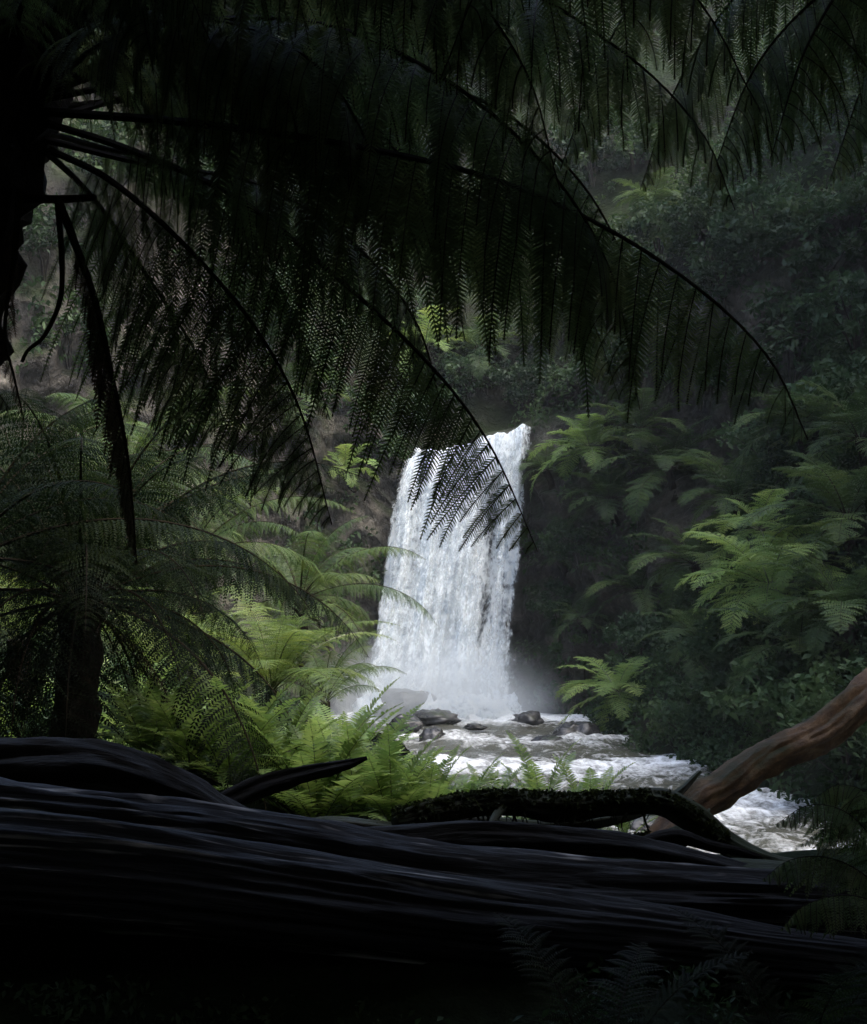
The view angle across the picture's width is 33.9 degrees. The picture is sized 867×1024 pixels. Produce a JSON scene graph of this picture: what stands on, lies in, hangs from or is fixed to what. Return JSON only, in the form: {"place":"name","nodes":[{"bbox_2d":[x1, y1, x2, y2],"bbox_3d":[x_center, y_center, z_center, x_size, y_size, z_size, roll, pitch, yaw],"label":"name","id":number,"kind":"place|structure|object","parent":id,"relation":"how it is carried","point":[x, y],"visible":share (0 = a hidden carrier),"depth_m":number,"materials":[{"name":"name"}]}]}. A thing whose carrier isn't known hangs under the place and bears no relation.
{"place":"outdoors","nodes":[
{"label":"outdoors","id":0,"kind":"place"},
{"bbox_2d":[0,0,866,727],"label":"cliff","id":1,"kind":"structure","parent":0,"point":[490,408],"depth_m":53.64,"materials":[{"name":"stone"}]},
{"bbox_2d":[20,191,108,281],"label":"shrub","id":2,"kind":"object","parent":1,"relation":"on","point":[34,234],"visible":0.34,"depth_m":46.18,"materials":[{"name":"green plant"}]},
{"bbox_2d":[27,292,114,369],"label":"shrub","id":3,"kind":"object","parent":1,"relation":"on","point":[38,319],"visible":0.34,"depth_m":46.72,"materials":[{"name":"green plant"}]},
{"bbox_2d":[52,108,175,218],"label":"shrub","id":4,"kind":"object","parent":1,"relation":"on","point":[103,129],"visible":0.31,"depth_m":46.67,"materials":[{"name":"green plant"}]},
{"bbox_2d":[272,357,350,436],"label":"tree fern","id":5,"kind":"object","parent":1,"relation":"on","point":[301,402],"visible":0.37,"depth_m":53.63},
{"bbox_2d":[323,443,379,492],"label":"tree fern","id":6,"kind":"object","parent":1,"relation":"on","point":[348,481],"visible":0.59,"depth_m":54.94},
{"bbox_2d":[302,0,541,244],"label":"forest tree","id":7,"kind":"object","parent":1,"relation":"on","point":[447,46],"visible":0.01,"depth_m":67.19,"materials":[{"name":"green plant"}]},
{"bbox_2d":[390,386,460,427],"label":"shrub","id":8,"kind":"object","parent":1,"relation":"on","point":[456,390],"visible":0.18,"depth_m":59.11,"materials":[{"name":"green plant"}]},
{"bbox_2d":[387,305,472,379],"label":"tree fern","id":9,"kind":"object","parent":1,"relation":"on","point":[430,337],"visible":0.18,"depth_m":60.79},
{"bbox_2d":[7,0,866,716],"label":"undergrowth","id":10,"kind":"object","parent":1,"relation":"on","point":[851,88],"visible":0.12,"depth_m":54.23,"materials":[{"name":"green plant"}]},
{"bbox_2d":[351,424,529,719],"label":"waterfall","id":11,"kind":"structure","parent":1,"relation":"on","point":[450,663],"depth_m":54.22,"materials":[{"name":"liquid"}]},
{"bbox_2d":[439,346,502,400],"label":"shrub","id":12,"kind":"object","parent":1,"relation":"on","point":[455,377],"visible":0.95,"depth_m":59.97,"materials":[{"name":"green plant"}]},
{"bbox_2d":[429,312,520,378],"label":"fern","id":13,"kind":"object","parent":1,"relation":"on","point":[476,340],"visible":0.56,"depth_m":60.51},
{"bbox_2d":[488,354,562,409],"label":"shrub","id":14,"kind":"object","parent":1,"relation":"on","point":[511,390],"visible":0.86,"depth_m":59.41,"materials":[{"name":"green plant"}]},
{"bbox_2d":[517,445,567,489],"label":"tree fern","id":15,"kind":"object","parent":1,"relation":"on","point":[547,474],"visible":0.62,"depth_m":55.39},
{"bbox_2d":[522,576,573,640],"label":"shrub","id":16,"kind":"object","parent":1,"relation":"on","point":[548,606],"visible":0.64,"depth_m":54.53,"materials":[{"name":"green plant"}]},
{"bbox_2d":[517,289,593,349],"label":"shrub","id":17,"kind":"object","parent":1,"relation":"on","point":[561,339],"visible":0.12,"depth_m":60.96,"materials":[{"name":"green plant"}]},
{"bbox_2d":[536,152,596,206],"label":"shrub","id":18,"kind":"object","parent":1,"relation":"on","point":[583,175],"visible":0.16,"depth_m":68.23,"materials":[{"name":"green plant"}]},
{"bbox_2d":[538,513,609,580],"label":"shrub","id":19,"kind":"object","parent":1,"relation":"on","point":[595,533],"visible":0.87,"depth_m":53.21,"materials":[{"name":"green plant"}]},
{"bbox_2d":[548,618,609,680],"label":"shrub","id":20,"kind":"object","parent":1,"relation":"on","point":[579,639],"visible":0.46,"depth_m":52.86,"materials":[{"name":"green plant"}]},
{"bbox_2d":[551,595,610,646],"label":"tree fern","id":21,"kind":"object","parent":1,"relation":"on","point":[582,623],"visible":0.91,"depth_m":52.21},
{"bbox_2d":[527,404,638,501],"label":"tree fern","id":22,"kind":"object","parent":1,"relation":"on","point":[585,437],"visible":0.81,"depth_m":52.61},
{"bbox_2d":[546,105,634,186],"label":"shrub","id":23,"kind":"object","parent":1,"relation":"on","point":[600,163],"visible":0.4,"depth_m":69.61,"materials":[{"name":"green plant"}]},
{"bbox_2d":[560,453,662,535],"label":"tree fern","id":24,"kind":"object","parent":1,"relation":"on","point":[610,503],"visible":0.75,"depth_m":51.63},
{"bbox_2d":[569,312,664,400],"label":"shrub","id":25,"kind":"object","parent":1,"relation":"on","point":[574,368],"visible":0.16,"depth_m":52.61,"materials":[{"name":"green plant"}]},
{"bbox_2d":[578,386,691,477],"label":"tree fern","id":26,"kind":"object","parent":1,"relation":"on","point":[635,419],"visible":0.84,"depth_m":51.26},
{"bbox_2d":[593,105,690,173],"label":"shrub","id":27,"kind":"object","parent":1,"relation":"on","point":[631,139],"visible":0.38,"depth_m":68.73,"materials":[{"name":"green plant"}]},
{"bbox_2d":[613,166,682,235],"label":"tree fern","id":28,"kind":"object","parent":1,"relation":"on","point":[634,194],"visible":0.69,"depth_m":62.46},
{"bbox_2d":[609,195,687,273],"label":"shrub","id":29,"kind":"object","parent":1,"relation":"on","point":[649,221],"visible":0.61,"depth_m":56.86,"materials":[{"name":"green plant"}]},
{"bbox_2d":[588,416,749,522],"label":"tree fern","id":30,"kind":"object","parent":1,"relation":"on","point":[667,465],"visible":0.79,"depth_m":50.35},
{"bbox_2d":[655,182,724,255],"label":"shrub","id":31,"kind":"object","parent":1,"relation":"on","point":[694,199],"visible":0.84,"depth_m":54.10,"materials":[{"name":"green plant"}]},
{"bbox_2d":[659,315,734,409],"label":"shrub","id":32,"kind":"object","parent":1,"relation":"on","point":[701,401],"visible":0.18,"depth_m":50.35,"materials":[{"name":"green plant"}]},
{"bbox_2d":[686,227,760,316],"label":"shrub","id":33,"kind":"object","parent":1,"relation":"on","point":[705,275],"visible":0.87,"depth_m":50.01,"materials":[{"name":"green plant"}]},
{"bbox_2d":[706,176,810,272],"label":"shrub","id":34,"kind":"object","parent":1,"relation":"on","point":[733,223],"visible":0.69,"depth_m":49.72,"materials":[{"name":"green plant"}]},
{"bbox_2d":[756,218,866,335],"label":"shrub","id":35,"kind":"object","parent":1,"relation":"on","point":[814,258],"visible":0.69,"depth_m":47.91,"materials":[{"name":"green plant"}]},
{"bbox_2d":[779,176,866,250],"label":"shrub","id":36,"kind":"object","parent":1,"relation":"on","point":[859,194],"visible":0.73,"depth_m":48.04,"materials":[{"name":"green plant"}]},
{"bbox_2d":[0,348,866,1023],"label":"ground","id":37,"kind":"structure","parent":0,"point":[310,988],"depth_m":4.59,"materials":[{"name":"soil"}]},
{"bbox_2d":[0,572,106,733],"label":"tree fern","id":38,"kind":"object","parent":37,"relation":"on","point":[6,584],"visible":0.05,"depth_m":12.85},
{"bbox_2d":[0,687,107,740],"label":"shrub","id":39,"kind":"object","parent":37,"relation":"on","point":[44,717],"visible":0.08,"depth_m":11.07,"materials":[{"name":"green plant"}]},
{"bbox_2d":[0,388,202,653],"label":"tree fern","id":40,"kind":"object","parent":37,"relation":"on","point":[85,431],"visible":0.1,"depth_m":16.69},
{"bbox_2d":[43,655,177,743],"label":"ground fern","id":41,"kind":"object","parent":37,"relation":"on","point":[115,682],"visible":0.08,"depth_m":12.49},
{"bbox_2d":[0,437,245,632],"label":"tree fern","id":42,"kind":"object","parent":37,"relation":"on","point":[150,458],"visible":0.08,"depth_m":16.16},
{"bbox_2d":[0,386,279,674],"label":"tree fern","id":43,"kind":"object","parent":37,"relation":"on","point":[79,397],"visible":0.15,"depth_m":19.75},
{"bbox_2d":[97,646,186,721],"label":"shrub","id":44,"kind":"object","parent":37,"relation":"on","point":[111,665],"visible":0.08,"depth_m":12.93,"materials":[{"name":"green plant"}]},
{"bbox_2d":[0,388,320,691],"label":"tree fern","id":45,"kind":"object","parent":37,"relation":"on","point":[30,536],"visible":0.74,"depth_m":8.21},
{"bbox_2d":[50,586,291,688],"bbox_3d":[-2.552,1.522,13.970,2.472,1.574,2.276,0,-4,0],"label":"tree fern","id":46,"kind":"object","parent":37,"relation":"on","point":[203,625],"visible":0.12,"depth_m":13.81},
{"bbox_2d":[99,660,257,756],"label":"ground fern","id":47,"kind":"object","parent":37,"relation":"on","point":[142,734],"visible":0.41,"depth_m":9.39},
{"bbox_2d":[0,375,368,811],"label":"tree fern","id":48,"kind":"object","parent":37,"relation":"on","point":[77,664],"visible":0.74,"depth_m":8.92,"materials":[{"name":"plant"}]},
{"bbox_2d":[40,466,355,700],"bbox_3d":[-3.163,1.352,18.070,4.288,4.057,3.397,2,-4,-30],"label":"tree fern","id":49,"kind":"object","parent":37,"relation":"on","point":[219,527],"visible":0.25,"depth_m":18.03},
{"bbox_2d":[98,665,303,785],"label":"ground fern","id":50,"kind":"object","parent":37,"relation":"on","point":[178,750],"visible":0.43,"depth_m":9.09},
{"bbox_2d":[0,545,435,795],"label":"undergrowth","id":51,"kind":"object","parent":37,"relation":"on","point":[283,700],"depth_m":37.51,"materials":[{"name":"green plant"}]},
{"bbox_2d":[113,663,334,786],"bbox_3d":[-1.209,1.350,8.935,1.487,0.783,1.582,-2,-4,28],"label":"ground fern","id":52,"kind":"object","parent":37,"relation":"on","point":[227,761],"visible":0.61,"depth_m":8.78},
{"bbox_2d":[179,673,387,779],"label":"ground fern","id":53,"kind":"object","parent":37,"relation":"on","point":[274,737],"visible":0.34,"depth_m":8.97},
{"bbox_2d":[185,587,400,711],"bbox_3d":[-1.368,1.738,13.527,2.118,2.129,2.165,0,-4,0],"label":"tree fern","id":54,"kind":"object","parent":37,"relation":"on","point":[275,665],"visible":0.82,"depth_m":13.35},
{"bbox_2d":[180,515,437,731],"bbox_3d":[-1.746,2.492,20.338,3.611,4.933,3.579,0,-4,0],"label":"tree fern","id":55,"kind":"object","parent":37,"relation":"on","point":[313,585],"visible":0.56,"depth_m":20.33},
{"bbox_2d":[233,628,402,735],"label":"tree fern","id":56,"kind":"object","parent":37,"relation":"on","point":[328,697],"visible":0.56,"depth_m":15.84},
{"bbox_2d":[213,702,431,820],"bbox_3d":[-0.693,1.549,8.726,1.488,0.787,1.550,-2,-4,25],"label":"ground fern","id":57,"kind":"object","parent":37,"relation":"on","point":[311,805],"visible":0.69,"depth_m":8.57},
{"bbox_2d":[241,702,471,818],"bbox_3d":[-0.463,1.589,8.895,1.413,0.736,1.449,-2,-4,34],"label":"ground fern","id":58,"kind":"object","parent":37,"relation":"on","point":[395,725],"visible":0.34,"depth_m":8.77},
{"bbox_2d":[282,677,439,779],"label":"ground fern","id":59,"kind":"object","parent":37,"relation":"on","point":[317,719],"visible":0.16,"depth_m":10.60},
{"bbox_2d":[303,723,501,820],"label":"ground fern","id":60,"kind":"object","parent":37,"relation":"on","point":[389,792],"visible":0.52,"depth_m":8.65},
{"bbox_2d":[0,0,808,564],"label":"tree fern","id":61,"kind":"object","parent":37,"relation":"on","point":[228,90],"visible":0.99,"depth_m":3.54,"materials":[{"name":"plant"}]},
{"bbox_2d":[322,744,501,813],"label":"ground fern","id":62,"kind":"object","parent":37,"relation":"on","point":[437,787],"visible":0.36,"depth_m":8.69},
{"bbox_2d":[0,807,866,988],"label":"fallen log","id":63,"kind":"object","parent":37,"relation":"on","point":[81,873],"visible":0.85,"depth_m":4.50,"materials":[{"name":"wood"}]},
{"bbox_2d":[0,777,866,938],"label":"fallen log","id":64,"kind":"object","parent":37,"relation":"on","point":[746,893],"visible":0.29,"depth_m":5.03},
{"bbox_2d":[0,737,747,866],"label":"fallen log","id":65,"kind":"object","parent":64,"relation":"on","point":[95,764],"visible":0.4,"depth_m":5.40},
{"bbox_2d":[220,756,367,804],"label":"branch","id":66,"kind":"object","parent":65,"relation":"on","point":[249,790],"visible":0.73,"depth_m":5.74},
{"bbox_2d":[601,856,866,889],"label":"fallen log","id":67,"kind":"object","parent":64,"relation":"on","point":[763,864],"visible":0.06,"depth_m":5.76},
{"bbox_2d":[643,829,762,858],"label":"branch","id":68,"kind":"object","parent":67,"relation":"on","point":[682,837],"visible":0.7,"depth_m":5.93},
{"bbox_2d":[762,766,866,938],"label":"ground fern","id":69,"kind":"object","parent":64,"relation":"on","point":[846,832],"visible":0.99,"depth_m":5.08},
{"bbox_2d":[0,857,866,1023],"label":"undergrowth","id":70,"kind":"object","parent":37,"relation":"on","point":[131,993],"visible":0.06,"depth_m":4.44,"materials":[{"name":"green plant"}]},
{"bbox_2d":[395,752,506,800],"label":"ground fern","id":71,"kind":"object","parent":37,"relation":"on","point":[491,766],"visible":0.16,"depth_m":8.99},
{"bbox_2d":[449,762,551,789],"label":"ground fern","id":72,"kind":"object","parent":37,"relation":"on","point":[472,771],"visible":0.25,"depth_m":9.09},
{"bbox_2d":[373,808,710,846],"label":"mossy branch","id":73,"kind":"object","parent":37,"relation":"on","point":[640,833],"visible":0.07,"depth_m":6.15,"materials":[{"name":"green plant"}]},
{"bbox_2d":[313,770,701,828],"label":"branch","id":74,"kind":"object","parent":73,"relation":"on","point":[683,788],"visible":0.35,"depth_m":6.22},
{"bbox_2d":[390,786,804,861],"bbox_3d":[0.756,1.371,6.017,1.870,0.413,0.399,0,-4,3],"label":"mossy branch","id":75,"kind":"object","parent":73,"relation":"on","point":[680,810],"visible":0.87,"depth_m":6.06,"materials":[{"name":"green plant"}]},
{"bbox_2d":[496,730,619,791],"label":"ground fern","id":76,"kind":"object","parent":37,"relation":"on","point":[531,778],"visible":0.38,"depth_m":9.29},
{"bbox_2d":[507,754,636,791],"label":"ground fern","id":77,"kind":"object","parent":37,"relation":"on","point":[593,779],"visible":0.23,"depth_m":9.08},
{"bbox_2d":[554,656,665,730],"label":"tree fern","id":78,"kind":"object","parent":37,"relation":"on","point":[608,684],"visible":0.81,"depth_m":45.99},
{"bbox_2d":[492,912,752,1023],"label":"ground fern","id":79,"kind":"object","parent":37,"relation":"on","point":[567,972],"visible":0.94,"depth_m":4.40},
{"bbox_2d":[576,557,683,630],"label":"tree fern","id":80,"kind":"object","parent":37,"relation":"on","point":[644,602],"visible":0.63,"depth_m":50.87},
{"bbox_2d":[600,610,672,670],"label":"shrub","id":81,"kind":"object","parent":37,"relation":"on","point":[629,634],"visible":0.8,"depth_m":48.43,"materials":[{"name":"green plant"}]},
{"bbox_2d":[439,0,866,192],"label":"tree fern","id":82,"kind":"object","parent":37,"relation":"on","point":[811,52],"visible":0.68,"depth_m":4.32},
{"bbox_2d":[641,676,716,748],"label":"shrub","id":83,"kind":"object","parent":37,"relation":"on","point":[671,709],"visible":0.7,"depth_m":38.48,"materials":[{"name":"green plant"}]},
{"bbox_2d":[625,516,739,619],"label":"tree fern","id":84,"kind":"object","parent":37,"relation":"on","point":[695,554],"visible":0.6,"depth_m":44.85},
{"bbox_2d":[633,598,735,683],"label":"tree fern","id":85,"kind":"object","parent":37,"relation":"on","point":[690,628],"visible":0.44,"depth_m":40.92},
{"bbox_2d":[566,321,866,824],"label":"undergrowth","id":86,"kind":"object","parent":37,"relation":"on","point":[851,459],"visible":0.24,"depth_m":41.10,"materials":[{"name":"green plant"}]},
{"bbox_2d":[676,607,775,712],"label":"shrub","id":87,"kind":"object","parent":37,"relation":"on","point":[715,676],"visible":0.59,"depth_m":36.74,"materials":[{"name":"green plant"}]},
{"bbox_2d":[671,449,789,549],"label":"tree fern","id":88,"kind":"object","parent":37,"relation":"on","point":[733,491],"visible":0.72,"depth_m":44.50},
{"bbox_2d":[680,488,795,577],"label":"tree fern","id":89,"kind":"object","parent":37,"relation":"on","point":[761,528],"visible":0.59,"depth_m":40.76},
{"bbox_2d":[674,524,829,652],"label":"tree fern","id":90,"kind":"object","parent":37,"relation":"on","point":[762,575],"visible":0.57,"depth_m":36.30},
{"bbox_2d":[714,407,790,474],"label":"shrub","id":91,"kind":"object","parent":37,"relation":"on","point":[738,437],"visible":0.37,"depth_m":45.48,"materials":[{"name":"green plant"}]},
{"bbox_2d":[644,667,866,833],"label":"fallen tree","id":92,"kind":"object","parent":37,"relation":"on","point":[838,720],"visible":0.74,"depth_m":7.54,"materials":[{"name":"brown wood"}]},
{"bbox_2d":[667,907,866,1023],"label":"ground fern","id":93,"kind":"object","parent":37,"relation":"on","point":[852,990],"visible":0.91,"depth_m":4.62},
{"bbox_2d":[700,627,857,746],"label":"shrub","id":94,"kind":"object","parent":37,"relation":"on","point":[764,704],"visible":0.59,"depth_m":32.60,"materials":[{"name":"green plant"}]},
{"bbox_2d":[703,596,861,720],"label":"tree fern","id":95,"kind":"object","parent":37,"relation":"on","point":[763,650],"visible":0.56,"depth_m":33.52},
{"bbox_2d":[721,290,847,397],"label":"shrub","id":96,"kind":"object","parent":37,"relation":"on","point":[786,324],"visible":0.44,"depth_m":48.59,"materials":[{"name":"green plant"}]},
{"bbox_2d":[730,376,851,483],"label":"tree fern","id":97,"kind":"object","parent":37,"relation":"on","point":[806,420],"visible":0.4,"depth_m":42.90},
{"bbox_2d":[725,518,866,613],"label":"tree fern","id":98,"kind":"object","parent":37,"relation":"on","point":[793,546],"visible":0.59,"depth_m":34.37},
{"bbox_2d":[734,450,866,593],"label":"tree fern","id":99,"kind":"object","parent":37,"relation":"on","point":[838,501],"visible":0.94,"depth_m":34.25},
{"bbox_2d":[757,549,866,658],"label":"tree fern","id":100,"kind":"object","parent":37,"relation":"on","point":[834,601],"visible":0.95,"depth_m":32.16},
{"bbox_2d":[765,380,866,499],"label":"tree fern","id":101,"kind":"object","parent":37,"relation":"on","point":[859,441],"visible":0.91,"depth_m":36.39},
{"bbox_2d":[775,656,866,792],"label":"shrub","id":102,"kind":"object","parent":37,"relation":"on","point":[808,684],"visible":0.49,"depth_m":28.71,"materials":[{"name":"green plant"}]},
{"bbox_2d":[781,267,866,357],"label":"shrub","id":103,"kind":"object","parent":37,"relation":"on","point":[819,314],"visible":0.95,"depth_m":43.37,"materials":[{"name":"green plant"}]},
{"bbox_2d":[786,353,866,441],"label":"shrub","id":104,"kind":"object","parent":37,"relation":"on","point":[839,382],"visible":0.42,"depth_m":39.99,"materials":[{"name":"green plant"}]},
{"bbox_2d":[333,707,866,853],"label":"river","id":105,"kind":"structure","parent":0,"point":[754,817],"depth_m":37.20,"materials":[{"name":"grey liquid"}]},
{"bbox_2d":[373,688,436,720],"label":"boulder","id":106,"kind":"object","parent":105,"relation":"in","point":[408,699],"visible":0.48,"depth_m":51.27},
{"bbox_2d":[387,714,424,733],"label":"boulder","id":107,"kind":"object","parent":105,"relation":"in","point":[414,721],"visible":0.42,"depth_m":46.37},
{"bbox_2d":[419,726,445,741],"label":"boulder","id":108,"kind":"object","parent":105,"relation":"in","point":[429,733],"visible":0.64,"depth_m":43.93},
{"bbox_2d":[413,708,461,725],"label":"boulder","id":109,"kind":"object","parent":105,"relation":"in","point":[432,717],"visible":0.7,"depth_m":49.16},
{"bbox_2d":[511,710,544,725],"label":"boulder","id":110,"kind":"object","parent":105,"relation":"in","point":[532,717],"visible":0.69,"depth_m":49.84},
{"bbox_2d":[552,721,599,735],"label":"boulder","id":111,"kind":"object","parent":105,"relation":"in","point":[582,727],"visible":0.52,"depth_m":44.89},
{"bbox_2d":[627,814,657,830],"bbox_3d":[4.247,6.082,27.631,1.838,0.472,1.392,0,-4,0],"label":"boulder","id":112,"kind":"object","parent":105,"relation":"in","point":[637,824],"visible":0.06,"depth_m":27.13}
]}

